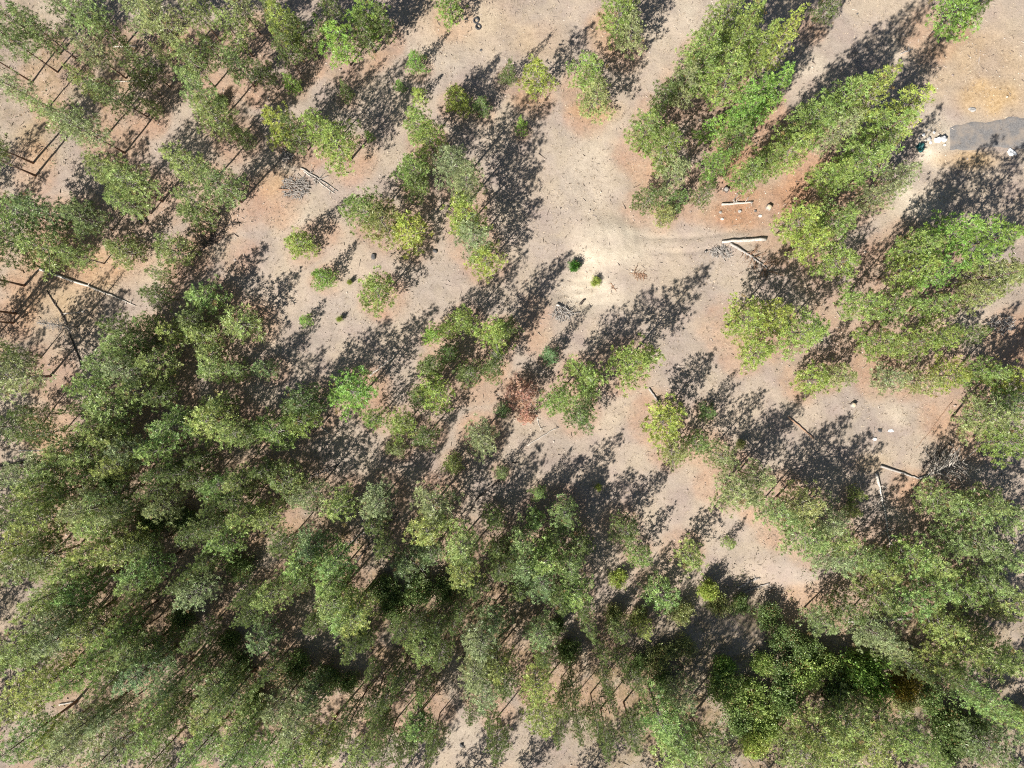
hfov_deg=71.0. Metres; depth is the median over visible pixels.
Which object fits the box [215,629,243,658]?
shrub
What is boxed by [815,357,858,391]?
young pine
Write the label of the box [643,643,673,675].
shrub
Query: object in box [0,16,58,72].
pine tree
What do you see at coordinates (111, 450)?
pine tree
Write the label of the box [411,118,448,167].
pine tree
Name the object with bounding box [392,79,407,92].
pine sapling
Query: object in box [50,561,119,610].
pine tree
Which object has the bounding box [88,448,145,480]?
pine tree
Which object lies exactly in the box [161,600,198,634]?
shrub
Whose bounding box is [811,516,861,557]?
pine tree
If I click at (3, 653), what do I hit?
pine tree
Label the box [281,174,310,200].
brush pile
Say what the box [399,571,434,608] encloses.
shrub
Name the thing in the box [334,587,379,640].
pine tree
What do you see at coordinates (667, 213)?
young pine
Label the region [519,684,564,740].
pine tree
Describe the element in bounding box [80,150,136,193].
pine tree
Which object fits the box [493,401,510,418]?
pine sapling
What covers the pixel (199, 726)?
pine tree
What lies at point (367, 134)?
pine sapling
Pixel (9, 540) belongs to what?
pine tree
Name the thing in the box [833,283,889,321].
pine tree
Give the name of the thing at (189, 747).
pine tree
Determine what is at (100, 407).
pine tree
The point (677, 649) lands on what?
shrub
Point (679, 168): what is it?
pine tree
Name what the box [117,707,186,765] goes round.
pine tree
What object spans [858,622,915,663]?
pine tree
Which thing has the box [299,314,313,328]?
pine sapling
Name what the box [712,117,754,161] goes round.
pine tree
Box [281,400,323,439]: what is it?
pine tree
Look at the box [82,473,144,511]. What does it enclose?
pine tree
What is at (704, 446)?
young pine
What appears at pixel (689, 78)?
pine tree
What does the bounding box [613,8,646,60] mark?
pine tree
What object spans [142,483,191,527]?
pine tree
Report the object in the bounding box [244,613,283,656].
pine tree
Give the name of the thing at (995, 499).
pine tree
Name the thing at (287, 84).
young pine
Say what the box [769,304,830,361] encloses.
pine tree
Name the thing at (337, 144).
pine tree
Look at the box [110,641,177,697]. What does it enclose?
pine tree
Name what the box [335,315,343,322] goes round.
shrub
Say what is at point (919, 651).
pine tree
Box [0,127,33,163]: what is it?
pine tree
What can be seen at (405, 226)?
pine tree
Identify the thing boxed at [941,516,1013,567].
pine tree
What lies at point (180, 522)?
shrub
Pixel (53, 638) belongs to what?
pine tree
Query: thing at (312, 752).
pine tree
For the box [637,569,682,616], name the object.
young pine
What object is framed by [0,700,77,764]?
pine tree
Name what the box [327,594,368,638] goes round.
pine tree
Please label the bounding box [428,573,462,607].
shrub
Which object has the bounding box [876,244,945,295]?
pine tree
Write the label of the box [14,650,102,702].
pine tree
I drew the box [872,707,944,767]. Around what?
pine tree
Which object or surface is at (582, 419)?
pine tree
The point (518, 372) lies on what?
pebbles
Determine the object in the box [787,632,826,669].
shrub
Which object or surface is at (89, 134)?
pine tree
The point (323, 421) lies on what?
fallen log
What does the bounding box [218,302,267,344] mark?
young pine
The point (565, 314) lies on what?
fallen log
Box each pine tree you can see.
[0,0,61,53]
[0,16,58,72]
[0,54,32,81]
[0,67,47,106]
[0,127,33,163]
[0,142,36,176]
[0,190,55,232]
[0,219,51,271]
[0,269,25,287]
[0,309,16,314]
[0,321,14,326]
[0,348,56,404]
[0,410,41,444]
[0,450,59,497]
[0,523,52,562]
[0,542,58,587]
[0,614,95,669]
[0,622,51,677]
[0,661,74,726]
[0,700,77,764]
[6,1,78,61]
[6,188,84,242]
[6,496,98,535]
[7,482,82,519]
[7,580,89,625]
[9,462,83,504]
[10,532,83,584]
[12,231,82,281]
[14,566,101,616]
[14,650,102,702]
[19,707,89,763]
[20,90,104,141]
[22,446,98,489]
[22,586,101,633]
[27,600,113,660]
[33,708,109,767]
[39,423,103,472]
[41,0,99,39]
[42,648,113,702]
[43,106,125,154]
[45,546,109,584]
[47,687,132,751]
[49,243,104,272]
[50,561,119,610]
[52,198,113,245]
[54,482,130,537]
[55,428,120,477]
[58,596,133,651]
[60,25,126,78]
[61,62,113,105]
[61,371,113,406]
[62,0,124,45]
[65,522,126,566]
[69,409,124,446]
[69,500,139,544]
[70,627,137,677]
[79,337,136,391]
[79,714,150,767]
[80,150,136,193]
[82,384,146,431]
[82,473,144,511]
[83,78,147,121]
[83,686,148,737]
[84,420,140,452]
[86,600,158,652]
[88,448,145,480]
[89,522,155,572]
[93,493,150,525]
[98,320,148,367]
[99,159,163,209]
[100,352,151,393]
[102,189,154,222]
[103,430,158,467]
[103,624,167,674]
[110,375,166,408]
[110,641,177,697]
[111,0,172,40]
[111,540,181,587]
[113,563,169,599]
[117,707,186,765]
[128,669,192,731]
[132,433,184,467]
[133,342,184,389]
[134,0,190,52]
[137,656,195,707]
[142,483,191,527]
[144,401,199,450]
[157,139,209,187]
[167,38,216,86]
[168,186,221,223]
[170,61,224,117]
[171,570,225,612]
[175,717,228,767]
[177,0,220,41]
[183,389,239,448]
[184,673,243,735]
[188,654,241,713]
[189,90,242,144]
[194,161,248,211]
[197,467,243,507]
[202,525,249,562]
[208,667,258,726]
[209,3,255,56]
[214,413,260,452]
[215,700,272,758]
[215,719,263,767]
[217,42,254,86]
[220,0,264,34]
[221,461,263,502]
[224,493,268,537]
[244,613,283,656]
[245,496,288,536]
[246,726,288,767]
[248,407,303,451]
[248,569,293,613]
[256,674,304,730]
[261,101,300,151]
[264,0,306,58]
[265,459,309,500]
[269,715,315,767]
[272,687,322,747]
[279,381,327,425]
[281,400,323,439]
[281,536,324,585]
[283,476,333,513]
[290,520,333,567]
[294,665,334,718]
[296,106,343,150]
[296,711,345,767]
[310,118,364,176]
[310,533,359,587]
[312,559,354,606]
[313,575,359,625]
[314,19,366,69]
[318,482,360,526]
[327,365,378,421]
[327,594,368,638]
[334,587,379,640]
[338,184,384,234]
[341,728,378,767]
[342,0,391,42]
[357,264,397,318]
[358,474,397,526]
[360,197,402,251]
[383,404,416,444]
[389,152,433,192]
[390,209,434,259]
[399,690,436,741]
[401,625,440,669]
[402,506,458,546]
[403,102,436,146]
[409,480,464,527]
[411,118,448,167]
[415,371,455,415]
[432,142,481,191]
[440,189,493,238]
[441,545,485,592]
[443,518,489,574]
[444,303,480,339]
[447,159,488,208]
[451,209,493,263]
[456,640,495,693]
[459,663,506,716]
[460,611,504,667]
[463,239,507,283]
[464,413,499,462]
[469,314,515,360]
[472,598,514,637]
[476,636,519,686]
[505,545,539,586]
[506,512,539,556]
[515,53,559,100]
[516,528,568,582]
[519,655,556,707]
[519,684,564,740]
[521,609,558,652]
[522,559,556,604]
[535,381,579,417]
[545,493,580,536]
[549,568,594,612]
[553,540,585,586]
[556,354,612,399]
[562,399,597,435]
[564,49,608,90]
[576,71,615,124]
[596,0,639,50]
[604,332,666,397]
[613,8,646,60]
[622,105,671,159]
[632,678,685,743]
[636,121,687,176]
[640,392,687,450]
[647,77,680,121]
[648,722,704,767]
[650,701,699,766]
[654,153,691,200]
[658,665,698,716]
[662,58,701,108]
[672,20,722,81]
[674,36,722,101]
[684,714,734,767]
[695,147,734,183]
[697,0,744,52]
[697,45,748,112]
[702,438,739,472]
[708,465,765,518]
[709,14,759,91]
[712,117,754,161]
[720,0,766,65]
[720,72,775,131]
[721,292,773,345]
[722,94,764,139]
[724,157,769,197]
[733,18,783,83]
[735,332,775,374]
[736,457,776,494]
[741,142,786,184]
[743,2,810,82]
[748,61,795,119]
[751,297,795,339]
[752,492,798,530]
[756,127,815,179]
[768,479,826,529]
[769,197,823,246]
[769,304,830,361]
[769,726,828,767]
[772,92,837,150]
[775,503,829,562]
[784,219,833,266]
[786,699,847,761]
[790,490,850,541]
[795,599,842,637]
[801,70,876,138]
[803,106,866,157]
[803,538,857,579]
[804,156,858,197]
[806,192,861,244]
[807,241,861,284]
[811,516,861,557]
[812,725,865,767]
[814,682,874,746]
[824,137,896,191]
[828,59,903,125]
[831,710,901,767]
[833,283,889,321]
[836,538,888,581]
[839,106,920,161]
[843,607,900,654]
[848,692,900,737]
[849,180,904,216]
[849,323,906,362]
[849,572,901,618]
[857,547,904,590]
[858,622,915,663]
[862,83,935,145]
[863,287,919,329]
[870,160,922,202]
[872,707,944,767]
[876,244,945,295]
[879,531,937,580]
[879,575,936,627]
[882,716,954,767]
[883,226,946,268]
[889,324,945,365]
[899,252,971,293]
[906,543,958,585]
[907,289,962,324]
[908,564,960,606]
[909,209,990,264]
[909,313,967,354]
[910,475,963,521]
[911,597,970,646]
[913,640,965,681]
[921,520,977,564]
[924,0,982,43]
[924,614,989,672]
[925,351,974,397]
[929,662,1022,721]
[932,566,987,611]
[934,488,999,533]
[941,214,1023,271]
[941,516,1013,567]
[943,282,1010,318]
[946,253,1023,301]
[948,390,1023,445]
[949,624,1019,683]
[953,354,1013,390]
[953,716,1021,767]
[954,481,1016,524]
[955,560,1018,606]
[966,256,1023,291]
[966,686,1023,734]
[972,418,1023,468]
[974,385,1023,418]
[975,494,1023,537]
[977,536,1023,574]
[978,639,1023,677]
[979,359,1023,397]
[979,578,1023,621]
[980,704,1023,745]
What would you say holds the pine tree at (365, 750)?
on the ground at (622, 252)
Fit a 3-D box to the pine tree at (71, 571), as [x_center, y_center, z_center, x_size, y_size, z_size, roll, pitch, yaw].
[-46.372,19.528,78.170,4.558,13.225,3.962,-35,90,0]
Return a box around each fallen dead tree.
[195,213,239,256]
[919,441,983,488]
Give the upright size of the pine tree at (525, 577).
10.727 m
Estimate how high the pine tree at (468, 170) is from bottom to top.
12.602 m
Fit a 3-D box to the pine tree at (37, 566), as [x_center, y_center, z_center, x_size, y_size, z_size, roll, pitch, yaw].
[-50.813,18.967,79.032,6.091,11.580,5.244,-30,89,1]
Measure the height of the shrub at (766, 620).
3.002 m
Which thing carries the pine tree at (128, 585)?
on the ground at (622, 252)
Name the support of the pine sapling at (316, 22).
on the ground at (622, 252)
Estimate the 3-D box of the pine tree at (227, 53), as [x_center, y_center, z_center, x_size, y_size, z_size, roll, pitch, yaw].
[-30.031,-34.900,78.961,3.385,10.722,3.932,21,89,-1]
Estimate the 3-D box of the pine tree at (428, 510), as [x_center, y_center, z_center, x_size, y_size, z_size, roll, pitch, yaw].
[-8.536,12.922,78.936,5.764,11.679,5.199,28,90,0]
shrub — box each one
[94,475,116,489]
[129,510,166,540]
[161,503,197,537]
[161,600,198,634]
[212,92,228,109]
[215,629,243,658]
[218,651,256,685]
[219,552,257,583]
[236,686,266,722]
[279,648,314,683]
[310,661,342,696]
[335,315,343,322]
[336,669,365,695]
[365,572,403,607]
[375,595,411,630]
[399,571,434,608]
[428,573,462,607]
[540,615,567,638]
[555,637,583,668]
[567,260,580,271]
[590,275,601,286]
[593,483,602,490]
[601,602,627,627]
[607,568,627,590]
[626,605,648,628]
[628,651,651,676]
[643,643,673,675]
[649,664,682,700]
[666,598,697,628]
[666,628,698,664]
[697,578,719,601]
[701,591,736,618]
[704,666,747,713]
[711,653,737,678]
[718,698,760,738]
[729,592,750,616]
[730,676,777,719]
[736,439,747,449]
[736,726,772,760]
[746,650,778,679]
[748,602,787,634]
[751,703,787,745]
[763,652,808,697]
[764,619,800,656]
[766,677,807,720]
[785,652,833,696]
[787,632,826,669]
[812,648,843,683]
[820,678,852,712]
[835,646,892,694]
[838,665,861,695]
[857,668,898,711]
[885,667,928,709]
[888,694,923,719]
[914,683,950,720]
[924,700,972,745]
[929,733,973,767]
[953,711,994,745]
[1006,704,1023,729]
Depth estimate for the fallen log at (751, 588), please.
85.73 m
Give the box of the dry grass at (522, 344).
[0,0,1023,767]
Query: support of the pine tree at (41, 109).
on the ground at (622, 252)
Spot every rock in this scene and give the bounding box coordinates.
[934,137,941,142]
[968,107,975,111]
[1007,148,1016,155]
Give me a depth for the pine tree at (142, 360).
78.95 m
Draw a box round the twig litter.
[0,0,1023,767]
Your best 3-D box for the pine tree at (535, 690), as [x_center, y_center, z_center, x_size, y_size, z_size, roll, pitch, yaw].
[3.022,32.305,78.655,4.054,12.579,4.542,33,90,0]
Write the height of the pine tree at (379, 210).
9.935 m
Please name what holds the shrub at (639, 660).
on the ground at (622, 252)
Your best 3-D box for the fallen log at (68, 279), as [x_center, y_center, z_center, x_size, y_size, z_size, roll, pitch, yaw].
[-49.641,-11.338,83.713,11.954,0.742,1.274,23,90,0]
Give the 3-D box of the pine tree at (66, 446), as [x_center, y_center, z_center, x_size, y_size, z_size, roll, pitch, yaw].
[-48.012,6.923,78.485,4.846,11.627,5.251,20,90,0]
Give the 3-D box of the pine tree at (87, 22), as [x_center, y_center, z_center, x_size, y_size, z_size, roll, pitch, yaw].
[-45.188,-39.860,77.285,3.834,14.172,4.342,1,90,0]
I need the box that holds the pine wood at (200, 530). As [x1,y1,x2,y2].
[0,0,995,767]
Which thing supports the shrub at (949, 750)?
on the ground at (622, 252)
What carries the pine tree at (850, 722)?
on the ground at (622, 252)
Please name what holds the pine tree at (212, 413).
on the ground at (622, 252)
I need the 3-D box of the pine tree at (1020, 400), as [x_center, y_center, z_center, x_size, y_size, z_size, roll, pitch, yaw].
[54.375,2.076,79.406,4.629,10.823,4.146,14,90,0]
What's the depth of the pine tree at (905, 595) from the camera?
78.95 m
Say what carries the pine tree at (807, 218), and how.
on the ground at (622, 252)
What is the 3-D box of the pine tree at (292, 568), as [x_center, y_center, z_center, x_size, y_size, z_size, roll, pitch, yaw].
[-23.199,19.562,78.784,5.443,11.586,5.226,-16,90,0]
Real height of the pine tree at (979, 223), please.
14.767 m
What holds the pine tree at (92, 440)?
on the ground at (622, 252)
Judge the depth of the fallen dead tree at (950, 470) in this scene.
83.88 m
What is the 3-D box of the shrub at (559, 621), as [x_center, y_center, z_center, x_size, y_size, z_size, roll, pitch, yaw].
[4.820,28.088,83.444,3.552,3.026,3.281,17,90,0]
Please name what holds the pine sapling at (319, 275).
on the ground at (622, 252)
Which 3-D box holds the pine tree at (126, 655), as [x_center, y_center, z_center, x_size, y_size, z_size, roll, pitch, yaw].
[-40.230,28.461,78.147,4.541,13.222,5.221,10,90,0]
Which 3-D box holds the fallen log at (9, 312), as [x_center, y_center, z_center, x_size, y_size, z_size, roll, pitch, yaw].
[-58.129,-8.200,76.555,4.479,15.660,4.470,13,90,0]
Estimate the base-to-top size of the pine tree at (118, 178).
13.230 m
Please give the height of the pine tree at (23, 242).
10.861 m
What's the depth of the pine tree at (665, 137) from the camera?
77.33 m
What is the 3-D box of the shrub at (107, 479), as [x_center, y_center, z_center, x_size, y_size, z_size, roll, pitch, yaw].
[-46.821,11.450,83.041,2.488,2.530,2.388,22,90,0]
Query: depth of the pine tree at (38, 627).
75.20 m
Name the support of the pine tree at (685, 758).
on the ground at (622, 252)
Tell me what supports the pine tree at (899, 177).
on the ground at (622, 252)
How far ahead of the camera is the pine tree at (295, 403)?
77.74 m
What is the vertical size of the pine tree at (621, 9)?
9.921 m
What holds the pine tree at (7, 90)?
on the ground at (622, 252)
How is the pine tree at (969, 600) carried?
on the ground at (622, 252)
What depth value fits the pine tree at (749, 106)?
75.73 m
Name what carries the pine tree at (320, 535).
on the ground at (622, 252)
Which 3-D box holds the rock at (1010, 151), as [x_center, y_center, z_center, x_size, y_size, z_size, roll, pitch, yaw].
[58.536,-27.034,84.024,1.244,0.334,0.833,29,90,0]
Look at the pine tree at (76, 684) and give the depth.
74.56 m
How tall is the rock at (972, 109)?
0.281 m
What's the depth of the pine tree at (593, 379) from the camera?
77.59 m
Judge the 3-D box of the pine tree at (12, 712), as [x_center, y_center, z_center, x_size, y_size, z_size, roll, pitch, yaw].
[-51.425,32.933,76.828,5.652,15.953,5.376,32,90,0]
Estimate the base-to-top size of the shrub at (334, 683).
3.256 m
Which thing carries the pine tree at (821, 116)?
on the ground at (622, 252)
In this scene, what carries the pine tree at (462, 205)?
on the ground at (622, 252)
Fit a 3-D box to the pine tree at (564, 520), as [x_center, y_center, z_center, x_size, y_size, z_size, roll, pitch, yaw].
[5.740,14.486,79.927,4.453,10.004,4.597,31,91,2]
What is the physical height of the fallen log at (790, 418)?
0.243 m
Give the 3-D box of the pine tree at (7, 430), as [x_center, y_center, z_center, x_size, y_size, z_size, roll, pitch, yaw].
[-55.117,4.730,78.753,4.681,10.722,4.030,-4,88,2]
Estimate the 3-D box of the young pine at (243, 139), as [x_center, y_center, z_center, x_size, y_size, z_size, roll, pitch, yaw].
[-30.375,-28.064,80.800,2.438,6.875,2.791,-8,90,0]
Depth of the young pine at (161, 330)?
79.94 m
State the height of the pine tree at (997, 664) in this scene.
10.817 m
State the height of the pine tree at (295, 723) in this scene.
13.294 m
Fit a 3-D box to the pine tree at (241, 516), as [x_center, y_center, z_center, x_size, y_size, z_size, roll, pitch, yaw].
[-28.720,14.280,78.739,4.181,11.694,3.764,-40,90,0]
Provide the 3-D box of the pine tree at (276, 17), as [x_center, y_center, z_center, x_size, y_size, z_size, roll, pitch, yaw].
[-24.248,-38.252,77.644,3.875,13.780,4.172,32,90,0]
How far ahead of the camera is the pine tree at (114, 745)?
75.90 m
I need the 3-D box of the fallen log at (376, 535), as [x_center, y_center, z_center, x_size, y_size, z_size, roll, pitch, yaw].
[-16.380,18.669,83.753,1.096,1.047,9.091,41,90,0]
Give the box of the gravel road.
[950,116,1023,149]
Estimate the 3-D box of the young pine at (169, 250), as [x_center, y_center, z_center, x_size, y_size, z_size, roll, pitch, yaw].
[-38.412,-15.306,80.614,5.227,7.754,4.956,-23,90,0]
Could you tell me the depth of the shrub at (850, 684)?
82.81 m
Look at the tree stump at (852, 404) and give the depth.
83.69 m
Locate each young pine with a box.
[102,233,148,270]
[131,310,169,332]
[138,97,164,119]
[143,265,177,285]
[147,41,173,67]
[151,231,201,273]
[155,317,189,347]
[174,304,216,338]
[179,317,227,357]
[181,274,232,318]
[195,339,229,368]
[196,353,240,384]
[205,389,240,418]
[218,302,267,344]
[222,356,254,382]
[227,123,257,150]
[250,358,279,381]
[281,71,303,95]
[283,226,320,259]
[336,79,354,104]
[359,404,389,433]
[384,437,409,458]
[385,537,429,588]
[415,533,448,566]
[422,321,444,345]
[431,0,467,31]
[436,317,458,340]
[438,342,460,366]
[440,450,465,476]
[444,82,473,118]
[481,501,509,532]
[497,56,517,86]
[505,372,544,413]
[525,505,547,531]
[526,484,546,501]
[539,346,558,367]
[578,619,599,644]
[622,539,653,568]
[630,614,654,641]
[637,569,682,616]
[649,202,677,228]
[651,434,690,472]
[661,186,690,217]
[669,533,708,577]
[681,428,712,459]
[691,113,724,146]
[697,401,716,423]
[789,359,832,401]
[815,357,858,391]
[869,360,913,395]
[899,363,945,394]
[980,599,1016,623]
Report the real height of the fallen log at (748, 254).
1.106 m
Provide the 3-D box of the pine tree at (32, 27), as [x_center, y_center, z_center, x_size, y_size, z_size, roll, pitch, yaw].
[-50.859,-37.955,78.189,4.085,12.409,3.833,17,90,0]
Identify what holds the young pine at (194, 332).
on the ground at (622, 252)
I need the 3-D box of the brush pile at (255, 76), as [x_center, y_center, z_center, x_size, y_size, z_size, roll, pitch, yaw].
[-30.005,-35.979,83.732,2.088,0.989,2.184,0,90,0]
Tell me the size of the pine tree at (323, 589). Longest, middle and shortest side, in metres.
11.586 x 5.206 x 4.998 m
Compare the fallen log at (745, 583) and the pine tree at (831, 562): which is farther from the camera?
the fallen log at (745, 583)
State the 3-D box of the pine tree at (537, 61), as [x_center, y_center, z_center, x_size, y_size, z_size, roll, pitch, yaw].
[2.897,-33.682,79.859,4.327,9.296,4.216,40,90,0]
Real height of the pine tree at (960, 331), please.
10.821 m
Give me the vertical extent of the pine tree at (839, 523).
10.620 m
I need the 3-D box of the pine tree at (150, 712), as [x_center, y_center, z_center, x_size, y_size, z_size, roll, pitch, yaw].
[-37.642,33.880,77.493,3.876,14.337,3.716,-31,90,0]
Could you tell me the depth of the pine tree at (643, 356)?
76.92 m
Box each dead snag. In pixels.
[34,315,77,338]
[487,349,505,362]
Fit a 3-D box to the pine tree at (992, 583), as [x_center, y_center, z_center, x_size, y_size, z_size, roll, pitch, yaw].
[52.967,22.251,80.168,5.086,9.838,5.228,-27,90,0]
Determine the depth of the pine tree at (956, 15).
79.08 m
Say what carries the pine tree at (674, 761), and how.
on the ground at (622, 252)
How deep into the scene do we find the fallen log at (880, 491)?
84.20 m
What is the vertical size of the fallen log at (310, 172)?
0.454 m
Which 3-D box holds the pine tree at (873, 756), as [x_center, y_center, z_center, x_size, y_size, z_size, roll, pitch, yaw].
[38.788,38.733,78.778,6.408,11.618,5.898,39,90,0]
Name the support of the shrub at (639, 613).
on the ground at (622, 252)
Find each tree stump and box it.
[765,204,771,210]
[850,402,856,407]
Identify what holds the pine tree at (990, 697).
on the ground at (622, 252)
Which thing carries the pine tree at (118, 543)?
on the ground at (622, 252)
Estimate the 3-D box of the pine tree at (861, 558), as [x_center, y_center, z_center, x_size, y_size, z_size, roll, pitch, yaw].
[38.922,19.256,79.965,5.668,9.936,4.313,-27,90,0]
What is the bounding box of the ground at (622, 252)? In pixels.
[0,0,1023,767]
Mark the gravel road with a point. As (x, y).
(979, 135)
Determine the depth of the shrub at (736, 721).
82.57 m
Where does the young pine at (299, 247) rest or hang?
on the ground at (622, 252)
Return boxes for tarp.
[915,142,924,152]
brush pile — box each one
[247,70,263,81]
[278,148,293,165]
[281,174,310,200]
[548,304,573,322]
[707,244,733,260]
[985,313,1015,334]
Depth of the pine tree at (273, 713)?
77.20 m
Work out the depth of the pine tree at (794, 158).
75.80 m
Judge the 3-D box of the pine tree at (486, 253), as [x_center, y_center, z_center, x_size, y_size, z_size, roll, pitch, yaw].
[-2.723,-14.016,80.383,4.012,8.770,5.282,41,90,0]
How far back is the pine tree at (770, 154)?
76.31 m
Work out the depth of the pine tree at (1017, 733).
78.88 m
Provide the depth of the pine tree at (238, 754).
76.55 m
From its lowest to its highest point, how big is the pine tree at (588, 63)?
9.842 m
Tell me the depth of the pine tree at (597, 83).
79.02 m
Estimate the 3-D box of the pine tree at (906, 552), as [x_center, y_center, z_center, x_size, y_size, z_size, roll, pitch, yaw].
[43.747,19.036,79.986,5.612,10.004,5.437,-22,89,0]
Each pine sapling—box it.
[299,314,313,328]
[310,267,338,291]
[311,12,328,34]
[364,130,375,143]
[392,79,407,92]
[405,49,430,74]
[411,87,428,106]
[470,95,491,117]
[491,464,508,480]
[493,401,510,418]
[514,115,527,136]
[515,410,537,424]
[720,535,736,550]
[840,499,863,517]
[845,483,868,503]
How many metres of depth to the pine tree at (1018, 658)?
78.50 m
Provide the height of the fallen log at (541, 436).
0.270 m
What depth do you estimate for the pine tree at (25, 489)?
75.70 m
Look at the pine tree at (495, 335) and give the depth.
77.68 m
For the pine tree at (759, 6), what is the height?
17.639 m
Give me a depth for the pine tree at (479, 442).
78.71 m
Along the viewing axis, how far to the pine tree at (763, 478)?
77.95 m
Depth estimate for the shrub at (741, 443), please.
82.99 m
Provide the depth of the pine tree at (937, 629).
78.78 m
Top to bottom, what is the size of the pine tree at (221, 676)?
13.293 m
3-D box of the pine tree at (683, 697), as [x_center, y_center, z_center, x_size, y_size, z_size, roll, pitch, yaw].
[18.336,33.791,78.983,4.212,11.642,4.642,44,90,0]
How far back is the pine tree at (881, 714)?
78.13 m
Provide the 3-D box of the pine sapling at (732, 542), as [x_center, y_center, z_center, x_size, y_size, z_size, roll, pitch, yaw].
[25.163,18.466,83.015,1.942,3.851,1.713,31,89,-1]
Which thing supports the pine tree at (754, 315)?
on the ground at (622, 252)
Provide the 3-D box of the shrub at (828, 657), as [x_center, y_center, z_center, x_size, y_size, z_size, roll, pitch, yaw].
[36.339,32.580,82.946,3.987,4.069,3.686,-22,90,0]
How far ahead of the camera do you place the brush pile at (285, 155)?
83.67 m
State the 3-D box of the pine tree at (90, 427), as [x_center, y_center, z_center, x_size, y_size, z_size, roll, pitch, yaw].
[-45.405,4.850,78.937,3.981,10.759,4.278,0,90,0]
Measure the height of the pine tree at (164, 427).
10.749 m
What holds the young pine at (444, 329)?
on the ground at (622, 252)
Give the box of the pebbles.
[0,0,1023,767]
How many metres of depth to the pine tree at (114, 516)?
76.79 m
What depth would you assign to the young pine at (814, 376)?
80.71 m
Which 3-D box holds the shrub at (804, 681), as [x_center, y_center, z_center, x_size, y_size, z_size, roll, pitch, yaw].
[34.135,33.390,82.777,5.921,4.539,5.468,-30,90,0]
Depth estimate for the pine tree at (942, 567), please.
78.26 m
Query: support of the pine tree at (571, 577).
on the ground at (622, 252)
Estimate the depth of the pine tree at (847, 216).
76.72 m
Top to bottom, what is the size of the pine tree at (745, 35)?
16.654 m
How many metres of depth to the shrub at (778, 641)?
83.37 m
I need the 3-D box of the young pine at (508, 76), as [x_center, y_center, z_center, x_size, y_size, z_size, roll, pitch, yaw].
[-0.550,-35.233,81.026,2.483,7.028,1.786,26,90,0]
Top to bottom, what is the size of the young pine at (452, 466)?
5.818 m
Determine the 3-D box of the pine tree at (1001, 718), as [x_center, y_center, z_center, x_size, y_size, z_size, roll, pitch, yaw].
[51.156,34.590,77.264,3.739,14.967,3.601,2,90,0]
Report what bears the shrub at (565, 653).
on the ground at (622, 252)
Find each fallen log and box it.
[39,268,135,305]
[47,291,82,368]
[282,465,337,483]
[294,414,330,434]
[300,167,337,190]
[303,171,334,194]
[345,525,374,544]
[348,513,396,573]
[369,350,399,376]
[464,478,503,533]
[527,427,558,445]
[556,311,579,320]
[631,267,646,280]
[721,197,752,205]
[722,237,765,242]
[729,242,783,277]
[737,575,760,589]
[743,583,769,592]
[788,416,813,438]
[852,617,910,621]
[874,473,896,548]
[880,465,918,478]
[916,402,951,447]
[923,440,954,469]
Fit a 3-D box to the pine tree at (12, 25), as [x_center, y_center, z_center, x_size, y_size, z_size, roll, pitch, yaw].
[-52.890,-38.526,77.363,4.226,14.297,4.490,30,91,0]
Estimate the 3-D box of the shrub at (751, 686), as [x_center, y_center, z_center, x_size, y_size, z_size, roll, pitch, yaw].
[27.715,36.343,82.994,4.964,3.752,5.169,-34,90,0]
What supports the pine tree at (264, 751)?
on the ground at (622, 252)
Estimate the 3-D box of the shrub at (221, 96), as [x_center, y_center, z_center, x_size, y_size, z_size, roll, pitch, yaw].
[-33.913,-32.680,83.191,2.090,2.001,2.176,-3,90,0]
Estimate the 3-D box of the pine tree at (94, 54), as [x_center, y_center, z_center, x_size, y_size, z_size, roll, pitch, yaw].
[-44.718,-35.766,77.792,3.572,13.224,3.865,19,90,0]
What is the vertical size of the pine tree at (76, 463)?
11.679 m
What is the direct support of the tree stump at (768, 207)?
on the ground at (622, 252)
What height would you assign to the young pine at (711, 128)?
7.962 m
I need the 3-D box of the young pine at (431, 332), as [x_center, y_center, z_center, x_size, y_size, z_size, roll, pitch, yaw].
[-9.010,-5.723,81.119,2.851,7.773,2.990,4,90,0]
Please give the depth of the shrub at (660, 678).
82.91 m
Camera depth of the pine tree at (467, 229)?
77.61 m
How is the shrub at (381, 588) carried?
on the ground at (622, 252)
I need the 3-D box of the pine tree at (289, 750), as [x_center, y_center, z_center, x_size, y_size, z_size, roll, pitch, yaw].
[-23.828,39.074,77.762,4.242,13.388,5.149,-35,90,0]
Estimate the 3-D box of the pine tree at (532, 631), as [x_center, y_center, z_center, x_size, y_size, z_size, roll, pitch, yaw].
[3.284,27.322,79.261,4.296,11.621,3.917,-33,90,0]
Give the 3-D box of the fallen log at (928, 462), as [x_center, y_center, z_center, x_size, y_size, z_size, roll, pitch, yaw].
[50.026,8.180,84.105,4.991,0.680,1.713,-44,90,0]
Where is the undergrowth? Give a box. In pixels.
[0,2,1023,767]
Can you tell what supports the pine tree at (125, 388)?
on the ground at (622, 252)
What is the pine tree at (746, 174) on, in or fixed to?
on the ground at (622, 252)
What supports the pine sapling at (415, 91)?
on the ground at (622, 252)
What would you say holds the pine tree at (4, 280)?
on the ground at (622, 252)
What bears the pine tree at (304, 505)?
on the ground at (622, 252)
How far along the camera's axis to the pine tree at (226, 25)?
77.47 m
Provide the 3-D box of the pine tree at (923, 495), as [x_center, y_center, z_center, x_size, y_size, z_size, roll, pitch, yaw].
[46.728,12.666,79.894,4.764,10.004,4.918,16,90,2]
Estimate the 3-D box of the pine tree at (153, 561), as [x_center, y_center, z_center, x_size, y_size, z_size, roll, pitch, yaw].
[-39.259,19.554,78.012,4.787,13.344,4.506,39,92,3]

